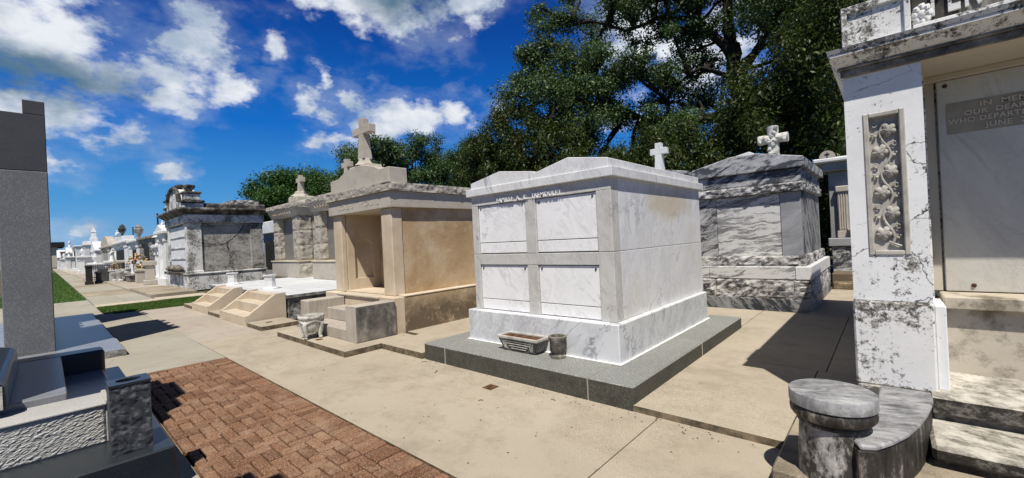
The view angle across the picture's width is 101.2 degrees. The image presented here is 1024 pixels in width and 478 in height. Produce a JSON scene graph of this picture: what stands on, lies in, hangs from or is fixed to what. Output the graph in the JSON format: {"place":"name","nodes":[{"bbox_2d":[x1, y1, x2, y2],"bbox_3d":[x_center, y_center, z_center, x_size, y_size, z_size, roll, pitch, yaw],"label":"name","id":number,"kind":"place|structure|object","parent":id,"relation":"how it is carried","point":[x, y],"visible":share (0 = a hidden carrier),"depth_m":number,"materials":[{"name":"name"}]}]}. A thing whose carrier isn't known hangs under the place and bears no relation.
{"place":"outdoors","nodes":[
{"label":"outdoors","id":0,"kind":"place"},
{"bbox_2d":[0,242,64,269],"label":"building","id":1,"kind":"structure","parent":0,"point":[55,246],"depth_m":138.64,"materials":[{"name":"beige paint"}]},
{"bbox_2d":[0,273,85,308],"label":"grass","id":2,"kind":"structure","parent":0,"point":[64,291],"depth_m":21.57,"materials":[{"name":"green plant"}]},
{"bbox_2d":[52,269,152,305],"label":"walkway","id":3,"kind":"structure","parent":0,"point":[108,299],"depth_m":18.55,"materials":[{"name":"grey concrete"}]},
{"bbox_2d":[84,265,93,284],"bbox_3d":[-28.366,2.410,28.183,0.420,1.320,0.420,-3,0,42],"label":"iron post","id":4,"kind":"object","parent":3,"relation":"on","point":[89,275],"visible":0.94,"depth_m":28.07,"materials":[{"name":"black metal"}]},
{"bbox_2d":[94,271,102,283],"bbox_3d":[-28.338,2.636,28.800,0.380,0.870,0.380,-3,0,42],"label":"iron post","id":5,"kind":"object","parent":3,"relation":"on","point":[98,279],"visible":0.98,"depth_m":28.70,"materials":[{"name":"black metal"}]},
{"bbox_2d":[0,300,224,376],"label":"grey walkway","id":6,"kind":"structure","parent":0,"point":[149,344],"depth_m":7.84,"materials":[{"name":"concrete"}]},
{"bbox_2d":[62,270,162,290],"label":"forecourt","id":7,"kind":"structure","parent":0,"point":[125,285],"depth_m":26.09,"materials":[{"name":"concrete"}]},
{"bbox_2d":[59,254,65,270],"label":"white tomb","id":8,"kind":"object","parent":7,"relation":"on","point":[63,266],"visible":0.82,"depth_m":76.58,"materials":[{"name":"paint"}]},
{"bbox_2d":[64,251,74,270],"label":"white tomb","id":9,"kind":"object","parent":7,"relation":"on","point":[69,262],"visible":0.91,"depth_m":67.65,"materials":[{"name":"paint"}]},
{"bbox_2d":[97,268,122,280],"bbox_3d":[-29.440,2.589,30.802,1.790,0.920,1.250,-3,0,42],"label":"grave","id":10,"kind":"object","parent":7,"relation":"on","point":[106,275],"visible":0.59,"depth_m":30.18,"materials":[{"name":"stone"}]},
{"bbox_2d":[92,263,128,279],"bbox_3d":[-30.776,2.487,32.233,0.040,1.180,2.100,-3,0,42],"label":"iron railing","id":11,"kind":"object","parent":7,"relation":"on","point":[121,266],"visible":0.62,"depth_m":32.26,"materials":[{"name":"black metal"}]},
{"bbox_2d":[110,272,117,281],"bbox_3d":[-27.930,2.659,29.551,0.468,0.628,0.480,-3,0,42],"label":"stone urn","id":12,"kind":"object","parent":7,"relation":"on","point":[113,275],"visible":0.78,"depth_m":29.42,"materials":[{"name":"grey stone"}]},
{"bbox_2d":[108,263,120,269],"bbox_3d":[-32.109,2.572,33.833,1.049,1.229,0.765,-3,0,-30],"label":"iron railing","id":13,"kind":"object","parent":7,"relation":"on","point":[113,266],"visible":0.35,"depth_m":33.82,"materials":[{"name":"black metal"}]},
{"bbox_2d":[115,271,124,281],"bbox_3d":[-26.907,2.564,28.898,0.526,0.714,0.540,-3,0,42],"label":"stone urn","id":14,"kind":"object","parent":7,"relation":"on","point":[120,274],"visible":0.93,"depth_m":28.76,"materials":[{"name":"grey stone"}]},
{"bbox_2d":[119,269,130,280],"bbox_3d":[-27.082,2.509,29.455,0.614,0.843,0.630,-3,0,42],"label":"stone bench","id":15,"kind":"object","parent":7,"relation":"on","point":[129,270],"visible":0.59,"depth_m":29.29,"materials":[{"name":"grey stone"}]},
{"bbox_2d":[124,271,134,281],"bbox_3d":[-25.162,2.474,28.000,1.400,0.718,0.898,-3,0,42],"label":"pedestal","id":16,"kind":"object","parent":7,"relation":"on","point":[130,277],"visible":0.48,"depth_m":27.47,"materials":[{"name":"grey stone"}]},
{"bbox_2d":[134,269,144,282],"bbox_3d":[-23.275,2.318,26.366,0.700,0.840,0.600,-3,0,42],"label":"grey pedestal","id":17,"kind":"object","parent":7,"relation":"on","point":[139,275],"visible":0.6,"depth_m":26.12,"materials":[{"name":"stone"}]},
{"bbox_2d":[142,261,156,284],"bbox_3d":[-20.633,1.923,23.938,0.600,1.360,0.580,-3,0,42],"label":"grey pedestal","id":18,"kind":"object","parent":7,"relation":"on","point":[149,267],"visible":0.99,"depth_m":23.77,"materials":[{"name":"stone"}]},
{"bbox_3d":[-23.641,2.143,26.902,1.073,1.227,0.856,-3,0,42],"label":"flower vase","id":19,"kind":"object","parent":7,"relation":"on","visible":0},
{"bbox_2d":[127,253,147,268],"bbox_3d":[-24.128,1.533,27.127,0.914,1.333,1.046,-3,0,42],"label":"flower bouquet","id":20,"kind":"object","parent":19,"relation":"on","point":[137,255],"visible":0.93,"depth_m":27.02,"materials":[{"name":"multicoloured plant"}]},
{"bbox_2d":[130,285,196,297],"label":"forecourt","id":21,"kind":"structure","parent":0,"point":[159,291],"depth_m":18.32,"materials":[{"name":"concrete"}]},
{"bbox_2d":[152,412,199,477],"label":"walkway strip","id":22,"kind":"object","parent":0,"point":[185,468],"visible":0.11,"depth_m":3.21,"materials":[{"name":"grey concrete"}]},
{"bbox_2d":[138,306,298,342],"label":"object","id":23,"kind":"structure","parent":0,"point":[195,325],"depth_m":9.71,"materials":[{"name":"concrete"}]},
{"bbox_2d":[192,285,242,313],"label":"stone stairs","id":24,"kind":"structure","parent":23,"relation":"on","point":[219,297],"depth_m":11.85,"materials":[{"name":"beige stone"}]},
{"bbox_2d":[219,289,286,326],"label":"stone stairs","id":25,"kind":"structure","parent":23,"relation":"on","point":[247,306],"depth_m":9.74,"materials":[{"name":"beige stone"}]},
{"bbox_2d":[184,303,412,357],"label":"pavement","id":26,"kind":"structure","parent":0,"point":[338,347],"depth_m":7.01,"materials":[{"name":"beige concrete"}]},
{"bbox_2d":[297,313,324,340],"bbox_3d":[-3.439,1.501,7.210,0.428,0.405,0.428,-3,0,42],"label":"footed pot","id":27,"kind":"object","parent":26,"relation":"on","point":[309,323],"visible":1,"depth_m":7.09,"materials":[{"name":"white stone"}]},
{"bbox_2d":[301,118,476,343],"bbox_3d":[-1.921,-0.357,9.257,2.660,4.140,4.772,-3,0,42],"label":"stucco tomb","id":28,"kind":"object","parent":26,"relation":"on","point":[404,257],"visible":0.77,"depth_m":8.02,"materials":[{"name":"beige paint"}]},
{"bbox_2d":[148,358,451,477],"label":"brick pavement","id":29,"kind":"structure","parent":0,"point":[226,391],"depth_m":3.72,"materials":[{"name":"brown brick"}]},
{"bbox_2d":[0,235,833,319],"bbox_3d":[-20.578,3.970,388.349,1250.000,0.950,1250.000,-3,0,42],"label":"ground","id":30,"kind":"structure","parent":0,"point":[208,290],"depth_m":20.28,"materials":[{"name":"beige concrete"}]},
{"bbox_2d":[56,250,64,269],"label":"white tomb","id":31,"kind":"object","parent":30,"relation":"on","point":[58,256],"visible":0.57,"depth_m":89.20,"materials":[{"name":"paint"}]},
{"bbox_2d":[0,313,126,358],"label":"granite ledger","id":32,"kind":"object","parent":30,"relation":"on","point":[80,332],"visible":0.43,"depth_m":8.26,"materials":[{"name":"grey stone"}]},
{"bbox_2d":[0,99,55,356],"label":"granite stele","id":33,"kind":"object","parent":32,"relation":"on","point":[27,284],"visible":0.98,"depth_m":6.85,"materials":[{"name":"grey stone"}]},
{"bbox_2d":[65,240,72,256],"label":"white tomb","id":34,"kind":"object","parent":30,"relation":"on","point":[68,248],"visible":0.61,"depth_m":75.81,"materials":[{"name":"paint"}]},
{"bbox_2d":[71,245,81,270],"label":"white tomb","id":35,"kind":"object","parent":30,"relation":"on","point":[76,249],"visible":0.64,"depth_m":64.19,"materials":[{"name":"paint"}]},
{"bbox_2d":[75,249,93,273],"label":"white tomb","id":36,"kind":"object","parent":30,"relation":"on","point":[82,260],"visible":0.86,"depth_m":51.92,"materials":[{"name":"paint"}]},
{"bbox_2d":[0,347,176,477],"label":"tomb","id":37,"kind":"object","parent":30,"relation":"on","point":[53,417],"visible":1,"depth_m":2.89,"materials":[{"name":"grey stone"}]},
{"bbox_2d":[105,373,152,457],"bbox_3d":[-2.634,1.202,2.898,0.212,0.466,0.216,-3,0,42],"label":"flower block","id":38,"kind":"object","parent":37,"relation":"attached to","point":[129,414],"depth_m":2.83,"materials":[{"name":"black stone"}]},
{"bbox_2d":[80,226,97,255],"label":"white tomb","id":39,"kind":"object","parent":30,"relation":"on","point":[86,246],"visible":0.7,"depth_m":59.10,"materials":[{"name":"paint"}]},
{"bbox_2d":[90,241,100,262],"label":"white tomb","id":40,"kind":"object","parent":30,"relation":"on","point":[95,246],"visible":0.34,"depth_m":52.10,"materials":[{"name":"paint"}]},
{"bbox_2d":[87,254,104,275],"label":"white tomb","id":41,"kind":"object","parent":30,"relation":"on","point":[94,258],"visible":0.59,"depth_m":42.88,"materials":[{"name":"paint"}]},
{"bbox_2d":[99,236,114,262],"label":"shell tomb","id":42,"kind":"object","parent":30,"relation":"on","point":[106,247],"visible":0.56,"depth_m":46.01,"materials":[{"name":"grey stone"}]},
{"bbox_2d":[104,253,107,260],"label":"door panel","id":43,"kind":"structure","parent":42,"relation":"in","point":[105,254],"depth_m":46.98,"materials":[{"name":"grey paint"}]},
{"bbox_2d":[103,250,122,268],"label":"white tomb","id":44,"kind":"object","parent":30,"relation":"on","point":[112,259],"visible":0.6,"depth_m":37.08,"materials":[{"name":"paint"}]},
{"bbox_2d":[109,224,134,268],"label":"altar tomb","id":45,"kind":"object","parent":30,"relation":"on","point":[120,246],"visible":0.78,"depth_m":37.10,"materials":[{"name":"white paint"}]},
{"bbox_2d":[116,250,124,268],"bbox_3d":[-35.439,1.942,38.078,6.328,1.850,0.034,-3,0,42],"label":"door panel","id":46,"kind":"structure","parent":45,"relation":"in","point":[119,254],"depth_m":37.91,"materials":[{"name":"black metal"}]},
{"bbox_2d":[126,224,143,272],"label":"white tomb","id":47,"kind":"object","parent":30,"relation":"on","point":[133,244],"visible":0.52,"depth_m":32.00,"materials":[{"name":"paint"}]},
{"bbox_2d":[132,250,136,271],"bbox_3d":[-28.564,1.667,31.895,2.688,1.700,0.034,-3,0,42],"label":"door panel","id":48,"kind":"structure","parent":47,"relation":"in","point":[133,251],"depth_m":32.30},
{"bbox_2d":[136,235,155,275],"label":"stone tomb","id":49,"kind":"object","parent":30,"relation":"on","point":[145,244],"visible":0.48,"depth_m":27.73,"materials":[{"name":"grey stone"}]},
{"bbox_2d":[144,248,149,260],"bbox_3d":[-24.255,1.448,28.019,2.912,1.700,0.034,-3,0,42],"label":"door panel","id":50,"kind":"structure","parent":49,"relation":"in","point":[146,250],"depth_m":28.04,"materials":[{"name":"black metal"}]},
{"bbox_2d":[97,295,202,314],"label":"grass","id":51,"kind":"structure","parent":30,"relation":"on","point":[144,305],"depth_m":14.01,"materials":[{"name":"green plant"}]},
{"bbox_2d":[94,293,205,314],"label":"kerb","id":52,"kind":"structure","parent":30,"relation":"on","point":[162,298],"depth_m":15.84,"materials":[{"name":"beige stone"}]},
{"bbox_2d":[150,220,164,282],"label":"white tomb","id":53,"kind":"object","parent":30,"relation":"on","point":[155,246],"visible":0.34,"depth_m":25.43,"materials":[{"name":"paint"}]},
{"bbox_2d":[153,225,168,284],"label":"white tomb","id":54,"kind":"object","parent":30,"relation":"on","point":[160,231],"visible":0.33,"depth_m":23.27,"materials":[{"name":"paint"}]},
{"bbox_2d":[157,184,266,289],"bbox_3d":[-15.379,-0.168,21.682,5.060,5.134,3.770,-3,0,42],"label":"plaster tomb","id":55,"kind":"object","parent":30,"relation":"on","point":[211,243],"visible":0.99,"depth_m":20.13,"materials":[{"name":"white paint"}]},
{"bbox_2d":[262,221,278,273],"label":"white tomb","id":56,"kind":"object","parent":30,"relation":"on","point":[268,238],"visible":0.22,"depth_m":30.18,"materials":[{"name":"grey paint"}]},
{"bbox_2d":[265,240,276,266],"bbox_3d":[-17.253,1.060,30.138,2.000,1.900,0.130,-3,0,42],"label":"door panel","id":57,"kind":"structure","parent":56,"relation":"in","point":[269,245],"depth_m":30.15,"materials":[{"name":"grey stone"}]},
{"bbox_2d":[209,277,336,318],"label":"tiled terrace","id":58,"kind":"structure","parent":30,"relation":"on","point":[297,290],"depth_m":11.47,"materials":[{"name":"white stone"}]},
{"bbox_2d":[226,272,239,284],"bbox_3d":[-9.267,1.309,13.939,0.370,0.401,0.370,-3,0,19],"label":"pedestal vase","id":59,"kind":"object","parent":58,"relation":"on","point":[232,278],"visible":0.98,"depth_m":13.83,"materials":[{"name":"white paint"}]},
{"bbox_2d":[262,274,277,289],"bbox_3d":[-6.658,1.176,11.565,0.370,0.401,0.370,-3,0,19],"label":"pedestal vase","id":60,"kind":"object","parent":58,"relation":"on","point":[269,282],"visible":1,"depth_m":11.45,"materials":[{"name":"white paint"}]},
{"bbox_2d":[266,175,322,277],"bbox_3d":[-8.186,-0.561,17.233,2.864,4.045,2.560,-3,0,42],"label":"rock faced tomb","id":61,"kind":"object","parent":58,"relation":"on","point":[294,234],"visible":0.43,"depth_m":16.06,"materials":[{"name":"grey stone"}]},
{"bbox_2d":[283,218,293,259],"bbox_3d":[-8.711,0.002,16.665,1.480,1.680,0.060,-3,0,42],"label":"door panel","id":62,"kind":"structure","parent":61,"relation":"in","point":[288,232],"depth_m":16.83,"materials":[{"name":"grey stone"}]},
{"bbox_2d":[305,159,352,279],"bbox_3d":[-5.272,-0.709,14.614,2.905,4.045,2.555,-3,0,42],"label":"rock faced tomb","id":63,"kind":"object","parent":58,"relation":"on","point":[324,266],"visible":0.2,"depth_m":14.38,"materials":[{"name":"grey stone"}]},
{"bbox_2d":[326,211,334,259],"bbox_3d":[-5.795,-0.147,14.042,1.530,1.680,0.060,-3,0,42],"label":"door panel","id":64,"kind":"structure","parent":63,"relation":"in","point":[330,225],"depth_m":14.36,"materials":[{"name":"grey stone"}]},
{"bbox_2d":[235,162,333,239],"bbox_3d":[-19.199,-2.169,37.292,8.880,9.715,9.712,-3,0,19],"label":"round tree","id":65,"kind":"object","parent":30,"relation":"on","point":[281,187],"visible":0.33,"depth_m":35.04,"materials":[{"name":"green plant"}]},
{"bbox_2d":[315,176,330,193],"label":"park tree","id":66,"kind":"object","parent":30,"relation":"on","point":[324,182],"visible":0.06,"depth_m":35.89,"materials":[{"name":"green plant"}]},
{"bbox_2d":[323,132,417,190],"bbox_3d":[-12.078,-3.545,36.223,7.986,11.743,7.265,-3,0,-28],"label":"park tree","id":67,"kind":"object","parent":30,"relation":"on","point":[351,153],"visible":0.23,"depth_m":34.84,"materials":[{"name":"green plant"}]},
{"bbox_2d":[371,129,447,183],"bbox_3d":[-9.067,-3.664,37.175,7.760,11.673,8.006,-3,0,6],"label":"park tree","id":68,"kind":"object","parent":30,"relation":"on","point":[420,142],"visible":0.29,"depth_m":35.87,"materials":[{"name":"green plant"}]},
{"bbox_2d":[412,130,451,185],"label":"park tree","id":69,"kind":"object","parent":30,"relation":"on","point":[436,143],"visible":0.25,"depth_m":37.62,"materials":[{"name":"green plant"}]},
{"bbox_2d":[421,139,485,185],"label":"park tree","id":70,"kind":"object","parent":30,"relation":"on","point":[441,164],"visible":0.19,"depth_m":35.08,"materials":[{"name":"green plant"}]},
{"bbox_2d":[438,170,484,186],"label":"cedar tree","id":71,"kind":"object","parent":30,"relation":"on","point":[452,177],"visible":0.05,"depth_m":24.58,"materials":[{"name":"green plant"}]},
{"bbox_2d":[437,133,501,176],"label":"park tree","id":72,"kind":"object","parent":30,"relation":"on","point":[465,141],"visible":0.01,"depth_m":38.98,"materials":[{"name":"green plant"}]},
{"bbox_2d":[446,122,535,187],"bbox_3d":[-0.846,-2.111,24.202,6.198,8.574,6.177,-3,0,42],"label":"cedar tree","id":73,"kind":"object","parent":30,"relation":"on","point":[474,162],"visible":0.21,"depth_m":22.77,"materials":[{"name":"green plant"}]},
{"bbox_2d":[470,97,567,177],"bbox_3d":[0.586,-3.019,23.319,5.400,9.899,5.371,-3,0,42],"label":"cedar tree","id":74,"kind":"object","parent":30,"relation":"on","point":[499,119],"visible":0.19,"depth_m":22.62,"materials":[{"name":"green plant"}]},
{"bbox_2d":[501,114,596,171],"bbox_3d":[2.053,-2.425,22.377,6.519,8.123,5.859,-3,0,42],"label":"cedar tree","id":75,"kind":"object","parent":30,"relation":"on","point":[543,142],"visible":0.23,"depth_m":21.56,"materials":[{"name":"green plant"}]},
{"bbox_2d":[530,137,635,171],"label":"cedar tree","id":76,"kind":"object","parent":30,"relation":"on","point":[614,154],"visible":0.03,"depth_m":19.81,"materials":[{"name":"green plant"}]},
{"bbox_2d":[425,157,741,411],"bbox_3d":[1.123,0.319,6.209,3.124,2.579,3.724,-3,0,42],"label":"marble tomb","id":77,"kind":"object","parent":30,"relation":"on","point":[597,261],"visible":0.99,"depth_m":5.11,"materials":[{"name":"grey stone"}]},
{"bbox_2d":[497,331,548,354],"bbox_3d":[0.133,1.288,5.191,0.650,0.193,0.250,-3,0,42],"label":"trough planter","id":78,"kind":"object","parent":77,"relation":"on","point":[527,343],"visible":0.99,"depth_m":5.11,"materials":[{"name":"stone"}]},
{"bbox_2d":[548,334,566,359],"bbox_3d":[0.528,1.239,4.841,0.213,0.250,0.220,-3,0,42],"label":"stone vase","id":79,"kind":"object","parent":77,"relation":"on","point":[557,345],"visible":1,"depth_m":4.77,"materials":[{"name":"grey stone"}]},
{"bbox_2d":[601,145,689,170],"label":"cedar tree","id":80,"kind":"object","parent":30,"relation":"on","point":[666,163],"depth_m":20.71,"materials":[{"name":"green plant"}]},
{"bbox_2d":[650,142,691,175],"bbox_3d":[3.940,-0.590,10.757,2.120,4.040,2.900,-3,0,42],"label":"marble tomb","id":81,"kind":"object","parent":30,"relation":"on","point":[658,151],"visible":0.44,"depth_m":11.39,"materials":[{"name":"white stone"}]},
{"bbox_2d":[484,0,858,171],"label":"oak tree","id":82,"kind":"object","parent":30,"relation":"on","point":[563,93],"visible":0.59,"depth_m":23.31,"materials":[{"name":"green plant"}]},
{"bbox_2d":[619,110,738,171],"bbox_3d":[7.531,-2.011,19.415,6.911,7.087,6.642,-3,0,42],"label":"cedar tree","id":83,"kind":"object","parent":30,"relation":"on","point":[649,142],"visible":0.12,"depth_m":18.35,"materials":[{"name":"green plant"}]},
{"bbox_2d":[678,42,846,266],"bbox_3d":[10.735,-2.973,16.784,8.087,9.496,7.067,-3,0,16],"label":"cedar tree","id":84,"kind":"object","parent":30,"relation":"on","point":[737,124],"visible":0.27,"depth_m":15.87,"materials":[{"name":"green plant"}]},
{"bbox_2d":[740,0,868,262],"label":"cedar tree","id":85,"kind":"object","parent":30,"relation":"on","point":[819,30],"visible":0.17,"depth_m":14.05,"materials":[{"name":"green plant"}]},
{"bbox_2d":[771,0,1023,477],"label":"painted tomb","id":86,"kind":"object","parent":30,"relation":"on","point":[932,92],"visible":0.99,"depth_m":3.01,"materials":[{"name":"white paint"}]},
{"bbox_2d":[788,379,879,477],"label":"round pedestal","id":87,"kind":"object","parent":86,"relation":"on","point":[836,418],"visible":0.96,"depth_m":2.38,"materials":[{"name":"stone"}]},
{"bbox_2d":[0,0,839,249],"label":"sky","id":88,"kind":"structure","parent":0,"point":[142,99],"materials":[{"name":"blue"}]},
{"bbox_2d":[382,318,469,358],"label":"tan pavement","id":89,"kind":"structure","parent":0,"point":[413,345],"depth_m":6.81,"materials":[{"name":"concrete"}]},
{"bbox_2d":[199,326,780,477],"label":"walkway","id":90,"kind":"structure","parent":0,"point":[399,396],"depth_m":3.69,"materials":[{"name":"beige concrete"}]},
{"bbox_2d":[482,384,498,389],"bbox_3d":[-0.234,1.620,4.600,0.130,0.005,0.130,-3,0,42],"label":"drain cover","id":91,"kind":"object","parent":90,"relation":"on","point":[490,386],"visible":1,"depth_m":4.59,"materials":[{"name":"brown metal"}]},
{"bbox_2d":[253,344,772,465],"bbox_3d":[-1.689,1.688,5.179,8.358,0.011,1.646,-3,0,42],"label":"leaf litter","id":92,"kind":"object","parent":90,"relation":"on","point":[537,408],"visible":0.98,"depth_m":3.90,"materials":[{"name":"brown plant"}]},
{"bbox_2d":[633,287,859,448],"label":"side pavement","id":93,"kind":"structure","parent":0,"point":[736,384],"depth_m":4.50,"materials":[{"name":"beige concrete"}]},
{"bbox_2d":[692,125,830,312],"bbox_3d":[5.551,-0.672,9.341,2.111,4.040,3.250,-3,0,42],"label":"swirled marble tomb","id":94,"kind":"object","parent":93,"relation":"on","point":[762,249],"visible":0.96,"depth_m":8.21,"materials":[{"name":"white stone"}]},
{"bbox_2d":[812,151,852,289],"bbox_3d":[10.160,-0.660,10.582,3.900,3.450,4.450,-3,0,42],"label":"columned tomb","id":95,"kind":"object","parent":93,"relation":"on","point":[831,165],"visible":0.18,"depth_m":10.85,"materials":[{"name":"stone"}]}
]}

